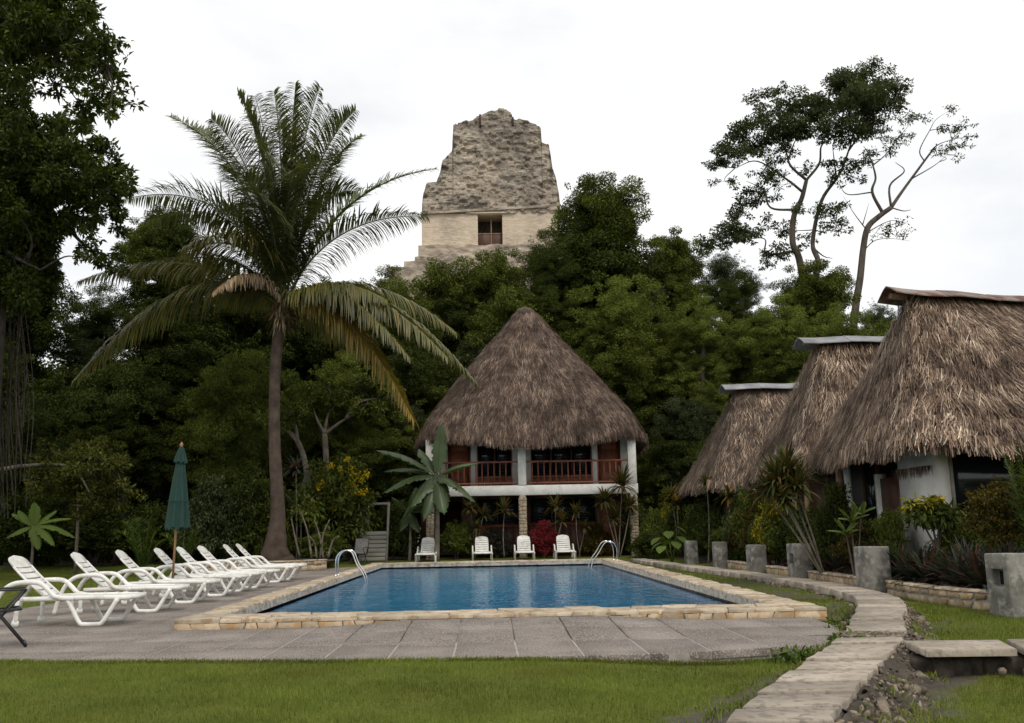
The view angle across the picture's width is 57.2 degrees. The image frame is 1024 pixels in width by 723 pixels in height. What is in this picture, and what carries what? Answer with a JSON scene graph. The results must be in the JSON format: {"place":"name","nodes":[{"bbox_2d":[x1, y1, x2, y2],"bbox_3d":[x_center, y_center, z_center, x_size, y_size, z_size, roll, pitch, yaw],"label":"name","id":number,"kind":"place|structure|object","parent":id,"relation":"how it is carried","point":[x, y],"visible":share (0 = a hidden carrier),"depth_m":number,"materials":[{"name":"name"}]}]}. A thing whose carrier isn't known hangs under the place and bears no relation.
{"place":"outdoors","nodes":[
{"label":"outdoors","id":0,"kind":"place"},
{"bbox_2d":[0,563,186,609],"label":"grass","id":1,"kind":"structure","parent":0,"point":[51,575],"depth_m":29.64,"materials":[{"name":"green plant"}]},
{"bbox_2d":[0,567,839,663],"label":"patio","id":2,"kind":"structure","parent":0,"point":[62,634],"depth_m":11.14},
{"bbox_2d":[0,555,146,627],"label":"sun lounger","id":3,"kind":"object","parent":2,"relation":"on","point":[41,585],"visible":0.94,"depth_m":13.62,"materials":[{"name":"white plastic"}]},
{"bbox_2d":[52,552,189,614],"bbox_3d":[-6.559,3.730,15.931,2.064,1.011,0.789,0,-10,-5],"label":"sun lounger","id":4,"kind":"object","parent":2,"relation":"on","point":[96,576],"visible":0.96,"depth_m":15.64,"materials":[{"name":"white plastic"}]},
{"bbox_2d":[100,550,220,605],"bbox_3d":[-6.576,4.057,17.754,2.064,1.011,0.789,0,-10,-5],"label":"sun lounger","id":5,"kind":"object","parent":2,"relation":"on","point":[140,572],"visible":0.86,"depth_m":17.48,"materials":[{"name":"white plastic"}]},
{"bbox_2d":[158,442,189,600],"bbox_3d":[-6.737,3.181,18.864,0.559,3.118,0.498,-1,-10,-2],"label":"parasol","id":6,"kind":"object","parent":2,"relation":"on","point":[177,516],"visible":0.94,"depth_m":18.81,"materials":[{"name":"green fabric"}]},
{"bbox_2d":[143,548,248,596],"bbox_3d":[-6.563,4.386,19.598,2.064,1.011,0.789,0,-10,-3],"label":"sun lounger","id":7,"kind":"object","parent":2,"relation":"on","point":[168,562],"visible":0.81,"depth_m":19.35,"materials":[{"name":"white plastic"}]},
{"bbox_2d":[164,547,264,592],"bbox_3d":[-6.588,4.629,20.954,2.064,1.011,0.789,-1,-10,-2],"label":"sun lounger","id":8,"kind":"object","parent":2,"relation":"on","point":[189,559],"visible":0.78,"depth_m":20.82,"materials":[{"name":"white plastic"}]},
{"bbox_2d":[187,559,326,572],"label":"palm planter wall","id":9,"kind":"structure","parent":2,"relation":"on","point":[316,564],"depth_m":31.51,"materials":[{"name":"stone"}]},
{"bbox_2d":[233,558,334,561],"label":"planter soil","id":10,"kind":"structure","parent":9,"relation":"in","point":[287,560],"depth_m":33.25,"materials":[{"name":"brown soil"}]},
{"bbox_2d":[71,80,477,559],"bbox_3d":[-8.802,-2.010,35.121,15.008,18.956,7.375,-1,-10,-2],"label":"coconut palm","id":11,"kind":"object","parent":10,"relation":"on","point":[273,241],"visible":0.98,"depth_m":35.14,"materials":[{"name":"green plant"}]},
{"bbox_2d":[287,449,384,561],"bbox_3d":[-7.245,5.726,37.272,3.585,4.591,4.285,-4,-11,16],"label":"shrub","id":12,"kind":"object","parent":2,"relation":"on","point":[342,491],"visible":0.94,"depth_m":36.80,"materials":[{"name":"green plant"}]},
{"bbox_2d":[374,424,476,560],"bbox_3d":[-3.354,5.090,36.443,4.081,5.442,2.019,-5,-11,23],"label":"banana plant","id":13,"kind":"object","parent":2,"relation":"on","point":[432,492],"visible":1,"depth_m":36.31,"materials":[{"name":"green plant"}]},
{"bbox_2d":[257,564,730,612],"bbox_3d":[-0.433,6.247,23.488,7.900,1.480,20.550,-1,-10,-2],"label":"pool basin","id":14,"kind":"object","parent":2,"relation":"in","point":[496,565],"visible":0.08,"depth_m":26.31,"materials":[{"name":"paint"}]},
{"bbox_2d":[264,565,729,613],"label":"water","id":15,"kind":"structure","parent":14,"relation":"in","point":[438,589],"depth_m":20.22,"materials":[{"name":"blue liquid"}]},
{"bbox_2d":[173,558,826,629],"bbox_3d":[-0.397,5.576,23.608,8.856,0.442,22.266,-1,-10,-2],"label":"pool coping","id":16,"kind":"object","parent":2,"relation":"on","point":[745,603],"visible":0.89,"depth_m":13.20,"materials":[{"name":"stone"}]},
{"bbox_2d":[529,520,557,557],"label":"shrub","id":17,"kind":"object","parent":2,"relation":"on","point":[543,542],"visible":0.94,"depth_m":37.14,"materials":[{"name":"red plant"}]},
{"bbox_2d":[0,544,1023,722],"bbox_3d":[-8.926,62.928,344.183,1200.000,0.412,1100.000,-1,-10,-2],"label":"lawn","id":18,"kind":"structure","parent":0,"point":[939,687],"depth_m":7.89,"materials":[{"name":"green plant"}]},
{"bbox_2d":[7,502,74,572],"bbox_3d":[-14.112,5.425,28.044,2.364,2.456,1.263,-1,-10,-2],"label":"banana plant","id":19,"kind":"object","parent":18,"relation":"on","point":[38,532],"visible":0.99,"depth_m":28.05,"materials":[{"name":"green plant"}]},
{"bbox_2d":[0,488,84,569],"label":"shrub","id":20,"kind":"object","parent":18,"relation":"on","point":[7,528],"visible":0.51,"depth_m":35.42,"materials":[{"name":"green plant"}]},
{"bbox_2d":[0,263,87,565],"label":"forest tree","id":21,"kind":"object","parent":18,"relation":"on","point":[43,335],"visible":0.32,"depth_m":42.10,"materials":[{"name":"green plant"}]},
{"bbox_2d":[0,379,133,566],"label":"forest tree","id":22,"kind":"object","parent":18,"relation":"on","point":[61,434],"visible":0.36,"depth_m":37.62,"materials":[{"name":"green plant"}]},
{"bbox_2d":[0,77,138,407],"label":"giant tree","id":23,"kind":"object","parent":18,"relation":"on","point":[37,162],"visible":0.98,"depth_m":30.00,"materials":[{"name":"green plant"}]},
{"bbox_2d":[0,306,33,517],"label":"hanging vines","id":24,"kind":"object","parent":23,"relation":"hanging from","point":[11,352],"visible":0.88,"depth_m":30.81,"materials":[{"name":"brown plant"}]},
{"bbox_2d":[0,0,149,139],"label":"giant tree","id":25,"kind":"object","parent":18,"relation":"on","point":[36,36],"visible":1,"depth_m":22.58,"materials":[{"name":"green plant"}]},
{"bbox_2d":[21,437,148,573],"bbox_3d":[-15.135,4.983,33.012,5.012,4.850,3.593,-1,-10,-2],"label":"tree","id":26,"kind":"object","parent":18,"relation":"on","point":[72,484],"visible":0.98,"depth_m":32.66,"materials":[{"name":"green plant"}]},
{"bbox_2d":[42,281,133,559],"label":"forest tree","id":27,"kind":"object","parent":18,"relation":"on","point":[95,332],"visible":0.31,"depth_m":45.37,"materials":[{"name":"green plant"}]},
{"bbox_2d":[41,505,150,566],"bbox_3d":[-16.426,6.885,37.050,4.032,2.580,4.337,5,-12,-32],"label":"shrub","id":28,"kind":"object","parent":18,"relation":"on","point":[105,536],"visible":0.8,"depth_m":36.12,"materials":[{"name":"green plant"}]},
{"bbox_2d":[59,351,196,563],"bbox_3d":[-16.761,4.092,40.237,6.399,9.409,5.627,-1,-10,-2],"label":"forest tree","id":29,"kind":"object","parent":18,"relation":"on","point":[131,392],"visible":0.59,"depth_m":39.94,"materials":[{"name":"green plant"}]},
{"bbox_2d":[114,516,164,566],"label":"shrub","id":30,"kind":"object","parent":18,"relation":"on","point":[136,551],"visible":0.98,"depth_m":30.07,"materials":[{"name":"green plant"}]},
{"bbox_2d":[107,498,173,564],"bbox_3d":[-14.488,6.908,38.044,3.301,2.800,3.784,-9,-13,38],"label":"shrub","id":31,"kind":"object","parent":18,"relation":"on","point":[152,511],"visible":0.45,"depth_m":37.37,"materials":[{"name":"green plant"}]},
{"bbox_2d":[107,203,226,561],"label":"forest tree","id":32,"kind":"object","parent":18,"relation":"on","point":[179,356],"visible":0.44,"depth_m":43.78,"materials":[{"name":"green plant"}]},
{"bbox_2d":[123,398,218,560],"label":"forest tree","id":33,"kind":"object","parent":18,"relation":"on","point":[190,485],"visible":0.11,"depth_m":42.44,"materials":[{"name":"green plant"}]},
{"bbox_2d":[173,474,247,560],"bbox_3d":[-11.442,6.075,35.719,2.620,3.595,2.630,-1,-10,-2],"label":"shrub","id":34,"kind":"object","parent":18,"relation":"on","point":[211,512],"visible":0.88,"depth_m":35.34,"materials":[{"name":"green plant"}]},
{"bbox_2d":[157,348,297,558],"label":"forest tree","id":35,"kind":"object","parent":18,"relation":"on","point":[226,436],"visible":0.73,"depth_m":40.52,"materials":[{"name":"green plant"}]},
{"bbox_2d":[216,467,269,558],"bbox_3d":[-10.474,6.081,36.800,2.870,3.851,2.613,-1,-10,-2],"label":"shrub","id":36,"kind":"object","parent":18,"relation":"on","point":[242,490],"visible":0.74,"depth_m":36.28,"materials":[{"name":"green plant"}]},
{"bbox_2d":[181,264,313,556],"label":"forest tree","id":37,"kind":"object","parent":18,"relation":"on","point":[232,332],"visible":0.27,"depth_m":46.84,"materials":[{"name":"green plant"}]},
{"bbox_2d":[244,478,299,555],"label":"shrub","id":38,"kind":"object","parent":18,"relation":"on","point":[264,510],"visible":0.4,"depth_m":36.61,"materials":[{"name":"green plant"}]},
{"bbox_2d":[243,398,318,558],"bbox_3d":[-9.834,4.869,39.320,3.442,7.117,3.182,-1,-10,-2],"label":"tree","id":39,"kind":"object","parent":18,"relation":"on","point":[295,414],"visible":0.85,"depth_m":39.05,"materials":[{"name":"green plant"}]},
{"bbox_2d":[257,391,332,536],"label":"forest tree","id":40,"kind":"object","parent":18,"relation":"on","point":[294,452],"visible":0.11,"depth_m":44.56,"materials":[{"name":"green plant"}]},
{"bbox_2d":[292,530,351,558],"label":"shrub","id":41,"kind":"object","parent":18,"relation":"on","point":[325,544],"visible":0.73,"depth_m":35.07,"materials":[{"name":"green plant"}]},
{"bbox_2d":[268,275,384,531],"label":"forest tree","id":42,"kind":"object","parent":18,"relation":"on","point":[313,350],"visible":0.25,"depth_m":47.94,"materials":[{"name":"green plant"}]},
{"bbox_2d":[3,499,657,563],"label":"undergrowth","id":43,"kind":"object","parent":18,"relation":"on","point":[107,557],"visible":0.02,"depth_m":42.49,"materials":[{"name":"green plant"}]},
{"bbox_2d":[280,367,400,558],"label":"tree","id":44,"kind":"object","parent":18,"relation":"on","point":[308,390],"visible":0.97,"depth_m":40.46,"materials":[{"name":"green plant"}]},
{"bbox_2d":[282,349,414,558],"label":"forest tree","id":45,"kind":"object","parent":18,"relation":"on","point":[356,436],"visible":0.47,"depth_m":41.64,"materials":[{"name":"green plant"}]},
{"bbox_2d":[358,502,389,560],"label":"plank steps","id":46,"kind":"structure","parent":18,"relation":"on","point":[380,546],"depth_m":37.33,"materials":[{"name":"grey wood"}]},
{"bbox_2d":[356,396,425,556],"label":"forest tree","id":47,"kind":"object","parent":18,"relation":"on","point":[382,482],"visible":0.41,"depth_m":42.95,"materials":[{"name":"green plant"}]},
{"bbox_2d":[343,264,444,526],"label":"forest tree","id":48,"kind":"object","parent":18,"relation":"on","point":[385,348],"visible":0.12,"depth_m":50.29,"materials":[{"name":"green plant"}]},
{"bbox_2d":[369,499,423,559],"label":"shrub","id":49,"kind":"object","parent":18,"relation":"on","point":[398,540],"visible":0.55,"depth_m":38.19,"materials":[{"name":"green plant"}]},
{"bbox_2d":[0,650,820,665],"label":"grass","id":50,"kind":"structure","parent":18,"relation":"on","point":[407,659],"depth_m":9.40,"materials":[{"name":"green plant"}]},
{"bbox_2d":[373,342,450,555],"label":"forest tree","id":51,"kind":"object","parent":18,"relation":"on","point":[414,381],"visible":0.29,"depth_m":45.88,"materials":[{"name":"green plant"}]},
{"bbox_2d":[380,257,468,417],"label":"forest tree","id":52,"kind":"object","parent":18,"relation":"on","point":[434,289],"visible":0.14,"depth_m":57.17,"materials":[{"name":"green plant"}]},
{"bbox_2d":[440,519,473,558],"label":"shrub","id":53,"kind":"object","parent":18,"relation":"on","point":[455,540],"visible":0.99,"depth_m":37.38,"materials":[{"name":"green plant"}]},
{"bbox_2d":[389,108,559,542],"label":"temple ruin","id":54,"kind":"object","parent":18,"relation":"on","point":[494,186],"visible":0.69,"depth_m":100.65,"materials":[{"name":"stone"}]},
{"bbox_2d":[431,246,534,385],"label":"forest tree","id":55,"kind":"object","parent":18,"relation":"on","point":[485,279],"visible":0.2,"depth_m":56.23,"materials":[{"name":"green plant"}]},
{"bbox_2d":[456,282,562,368],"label":"forest tree","id":56,"kind":"object","parent":18,"relation":"on","point":[510,303],"visible":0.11,"depth_m":49.32,"materials":[{"name":"green plant"}]},
{"bbox_2d":[414,307,650,559],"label":"guest house","id":57,"kind":"structure","parent":18,"relation":"on","point":[531,413],"depth_m":39.45,"materials":[{"name":"plant"}]},
{"bbox_2d":[448,443,470,485],"bbox_3d":[-2.235,4.237,39.833,0.972,2.299,0.140,-1,-10,-2],"label":"door","id":58,"kind":"structure","parent":57,"relation":"in","point":[456,453],"depth_m":39.84,"materials":[{"name":"wood"}]},
{"bbox_2d":[477,445,511,476],"bbox_3d":[-0.740,3.992,39.916,1.487,1.842,0.120,-1,-10,-2],"label":"window","id":59,"kind":"structure","parent":57,"relation":"in","point":[484,453],"depth_m":39.88,"materials":[{"name":"black glass"}]},
{"bbox_2d":[474,497,518,525],"bbox_3d":[-0.616,6.320,39.502,1.920,1.171,0.120,-1,-10,-2],"label":"window","id":60,"kind":"structure","parent":57,"relation":"in","point":[510,520],"depth_m":39.51,"materials":[{"name":"black glass"}]},
{"bbox_2d":[530,443,591,475],"bbox_3d":[2.091,3.955,39.996,2.606,1.842,0.120,-1,-10,-2],"label":"window","id":61,"kind":"structure","parent":57,"relation":"in","point":[578,452],"depth_m":39.96,"materials":[{"name":"black glass"}]},
{"bbox_2d":[529,496,596,523],"bbox_3d":[2.147,6.257,39.585,2.850,1.118,0.120,-1,-10,-2],"label":"window","id":62,"kind":"structure","parent":57,"relation":"in","point":[537,509],"depth_m":39.59,"materials":[{"name":"black glass"}]},
{"bbox_2d":[597,440,620,483],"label":"door","id":63,"kind":"structure","parent":57,"relation":"in","point":[607,450],"depth_m":40.01,"materials":[{"name":"wood"}]},
{"bbox_2d":[513,228,603,351],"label":"forest tree","id":64,"kind":"object","parent":18,"relation":"on","point":[546,287],"visible":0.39,"depth_m":50.78,"materials":[{"name":"green plant"}]},
{"bbox_2d":[529,170,673,394],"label":"forest tree","id":65,"kind":"object","parent":18,"relation":"on","point":[601,222],"visible":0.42,"depth_m":52.34,"materials":[{"name":"green plant"}]},
{"bbox_2d":[552,273,678,521],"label":"forest tree","id":66,"kind":"object","parent":18,"relation":"on","point":[616,321],"visible":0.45,"depth_m":46.65,"materials":[{"name":"green plant"}]},
{"bbox_2d":[591,464,644,556],"bbox_3d":[4.138,5.889,37.255,2.445,3.764,1.909,-1,-10,-2],"label":"cordyline","id":67,"kind":"object","parent":18,"relation":"on","point":[613,513],"visible":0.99,"depth_m":37.26,"materials":[{"name":"green plant"}]},
{"bbox_2d":[625,530,672,558],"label":"shrub","id":68,"kind":"object","parent":18,"relation":"on","point":[643,545],"visible":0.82,"depth_m":35.72,"materials":[{"name":"green plant"}]},
{"bbox_2d":[621,357,691,511],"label":"forest tree","id":69,"kind":"object","parent":18,"relation":"on","point":[652,439],"visible":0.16,"depth_m":47.21,"materials":[{"name":"green plant"}]},
{"bbox_2d":[642,393,718,510],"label":"forest tree","id":70,"kind":"object","parent":18,"relation":"on","point":[677,450],"visible":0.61,"depth_m":43.12,"materials":[{"name":"green plant"}]},
{"bbox_2d":[640,225,725,437],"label":"forest tree","id":71,"kind":"object","parent":18,"relation":"on","point":[685,269],"visible":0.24,"depth_m":52.60,"materials":[{"name":"green plant"}]},
{"bbox_2d":[641,292,753,459],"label":"forest tree","id":72,"kind":"object","parent":18,"relation":"on","point":[708,341],"visible":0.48,"depth_m":46.48,"materials":[{"name":"green plant"}]},
{"bbox_2d":[675,491,723,558],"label":"shrub","id":73,"kind":"object","parent":18,"relation":"on","point":[694,507],"visible":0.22,"depth_m":33.88,"materials":[{"name":"green plant"}]},
{"bbox_2d":[691,505,728,555],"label":"shrub","id":74,"kind":"object","parent":18,"relation":"on","point":[716,515],"visible":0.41,"depth_m":32.22,"materials":[{"name":"green plant"}]},
{"bbox_2d":[697,246,770,379],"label":"forest tree","id":75,"kind":"object","parent":18,"relation":"on","point":[721,267],"visible":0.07,"depth_m":55.60,"materials":[{"name":"green plant"}]},
{"bbox_2d":[675,382,799,560],"bbox_3d":[11.037,4.025,34.401,9.509,6.680,8.380,-1,-10,-2],"label":"thatched cabin","id":76,"kind":"object","parent":18,"relation":"on","point":[730,453],"visible":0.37,"depth_m":33.51,"materials":[{"name":"brown plant"}]},
{"bbox_2d":[707,268,774,400],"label":"forest tree","id":77,"kind":"object","parent":18,"relation":"on","point":[733,292],"visible":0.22,"depth_m":51.01,"materials":[{"name":"green plant"}]},
{"bbox_2d":[726,292,823,383],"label":"forest tree","id":78,"kind":"object","parent":18,"relation":"on","point":[769,341],"visible":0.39,"depth_m":46.31,"materials":[{"name":"green plant"}]},
{"bbox_2d":[740,439,829,575],"bbox_3d":[5.898,3.257,20.183,1.939,3.150,1.874,-1,-10,-2],"label":"cordyline","id":79,"kind":"object","parent":18,"relation":"on","point":[781,466],"visible":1,"depth_m":20.10,"materials":[{"name":"green plant"}]},
{"bbox_2d":[758,504,813,559],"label":"shrub","id":80,"kind":"object","parent":18,"relation":"on","point":[776,541],"visible":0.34,"depth_m":24.06,"materials":[{"name":"green plant"}]},
{"bbox_2d":[630,561,953,622],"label":"grass","id":81,"kind":"structure","parent":18,"relation":"on","point":[726,578],"depth_m":19.82,"materials":[{"name":"green plant"}]},
{"bbox_2d":[786,543,813,578],"bbox_3d":[6.513,4.560,21.202,0.440,0.900,0.400,1,-10,-10],"label":"concrete bollard","id":82,"kind":"object","parent":18,"relation":"on","point":[799,563],"visible":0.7,"depth_m":21.04,"materials":[{"name":"grey concrete"}]},
{"bbox_2d":[691,55,914,276],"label":"emergent tree","id":83,"kind":"object","parent":18,"relation":"on","point":[858,94],"visible":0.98,"depth_m":61.31,"materials":[{"name":"green plant"}]},
{"bbox_2d":[659,603,958,722],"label":"grass","id":84,"kind":"structure","parent":18,"relation":"on","point":[736,704],"depth_m":7.19,"materials":[{"name":"green plant"}]},
{"bbox_2d":[743,336,884,570],"bbox_3d":[11.429,2.527,26.244,9.277,6.745,6.349,-1,-10,-2],"label":"thatched cabin","id":85,"kind":"object","parent":18,"relation":"on","point":[835,369],"visible":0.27,"depth_m":25.92,"materials":[{"name":"brown plant"}]},
{"bbox_2d":[769,258,861,378],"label":"forest tree","id":86,"kind":"object","parent":18,"relation":"on","point":[808,288],"visible":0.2,"depth_m":53.88,"materials":[{"name":"green plant"}]},
{"bbox_2d":[808,481,860,572],"bbox_3d":[7.232,3.767,20.870,1.224,2.243,1.137,-1,-10,-2],"label":"shrub","id":87,"kind":"object","parent":18,"relation":"on","point":[827,514],"visible":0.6,"depth_m":20.80,"materials":[{"name":"green plant"}]},
{"bbox_2d":[790,300,890,382],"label":"forest tree","id":88,"kind":"object","parent":18,"relation":"on","point":[836,328],"visible":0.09,"depth_m":44.50,"materials":[{"name":"green plant"}]},
{"bbox_2d":[826,499,877,575],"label":"broad leaf plant","id":89,"kind":"object","parent":18,"relation":"on","point":[854,513],"visible":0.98,"depth_m":18.46,"materials":[{"name":"green plant"}]},
{"bbox_2d":[854,546,891,592],"bbox_3d":[6.551,3.810,17.018,0.500,0.920,0.400,1,-10,-9],"label":"concrete bollard","id":90,"kind":"object","parent":18,"relation":"on","point":[871,572],"visible":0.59,"depth_m":16.86,"materials":[{"name":"grey concrete"}]},
{"bbox_2d":[868,505,912,556],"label":"shrub","id":91,"kind":"object","parent":18,"relation":"on","point":[888,525],"visible":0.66,"depth_m":18.79,"materials":[{"name":"green plant"}]},
{"bbox_2d":[788,596,1023,643],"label":"grass","id":92,"kind":"structure","parent":18,"relation":"on","point":[960,608],"depth_m":12.63,"materials":[{"name":"green plant"}]},
{"bbox_2d":[840,104,978,327],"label":"emergent tree","id":93,"kind":"object","parent":18,"relation":"on","point":[863,248],"visible":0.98,"depth_m":59.38,"materials":[{"name":"green plant"}]},
{"bbox_2d":[804,286,1023,585],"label":"thatched cabin","id":94,"kind":"object","parent":18,"relation":"on","point":[933,403],"visible":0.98,"depth_m":19.11,"materials":[{"name":"plant"}]},
{"bbox_2d":[847,461,880,525],"bbox_3d":[8.109,3.067,21.548,0.110,1.450,1.694,-1,-10,-2],"label":"window","id":95,"kind":"structure","parent":94,"relation":"in","point":[860,476],"depth_m":21.54,"materials":[{"name":"black glass"}]},
{"bbox_2d":[874,471,907,580],"bbox_3d":[8.168,3.532,20.033,0.230,2.300,1.188,-1,-10,-2],"label":"door","id":96,"kind":"structure","parent":94,"relation":"in","point":[887,492],"depth_m":20.31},
{"bbox_2d":[947,452,1023,510],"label":"window","id":97,"kind":"structure","parent":94,"relation":"in","point":[966,472],"depth_m":17.99,"materials":[{"name":"black glass"}]},
{"bbox_2d":[888,540,953,589],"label":"strap plant","id":98,"kind":"object","parent":18,"relation":"on","point":[925,574],"visible":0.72,"depth_m":15.91,"materials":[{"name":"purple plant"}]},
{"bbox_2d":[896,492,966,584],"bbox_3d":[7.384,3.166,16.517,1.199,1.782,0.928,-1,-10,-2],"label":"croton","id":99,"kind":"object","parent":18,"relation":"on","point":[932,512],"visible":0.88,"depth_m":16.46,"materials":[{"name":"green plant"}]},
{"bbox_2d":[885,580,989,609],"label":"planter wall","id":100,"kind":"structure","parent":18,"relation":"on","point":[976,598],"depth_m":14.67,"materials":[{"name":"stone"}]},
{"bbox_2d":[933,543,987,590],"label":"strap plant","id":101,"kind":"object","parent":18,"relation":"on","point":[975,581],"visible":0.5,"depth_m":14.32,"materials":[{"name":"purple plant"}]},
{"bbox_2d":[955,474,1023,552],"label":"shrub","id":102,"kind":"object","parent":18,"relation":"on","point":[993,497],"visible":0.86,"depth_m":14.47,"materials":[{"name":"green plant"}]},
{"bbox_2d":[984,553,1023,617],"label":"concrete bollard","id":103,"kind":"object","parent":18,"relation":"on","point":[1005,578],"visible":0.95,"depth_m":13.12,"materials":[{"name":"grey concrete"}]},
{"bbox_2d":[1003,440,1023,551],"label":"palm shrub","id":104,"kind":"object","parent":18,"relation":"on","point":[1013,478],"visible":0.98,"depth_m":14.20,"materials":[{"name":"green plant"}]},
{"bbox_2d":[1,0,1023,368],"label":"sky","id":105,"kind":"structure","parent":0,"point":[645,89],"materials":[{"name":"white"}]},
{"bbox_2d":[630,558,1023,722],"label":"stone path","id":106,"kind":"structure","parent":0,"point":[837,680],"depth_m":8.46,"materials":[{"name":"stone"}]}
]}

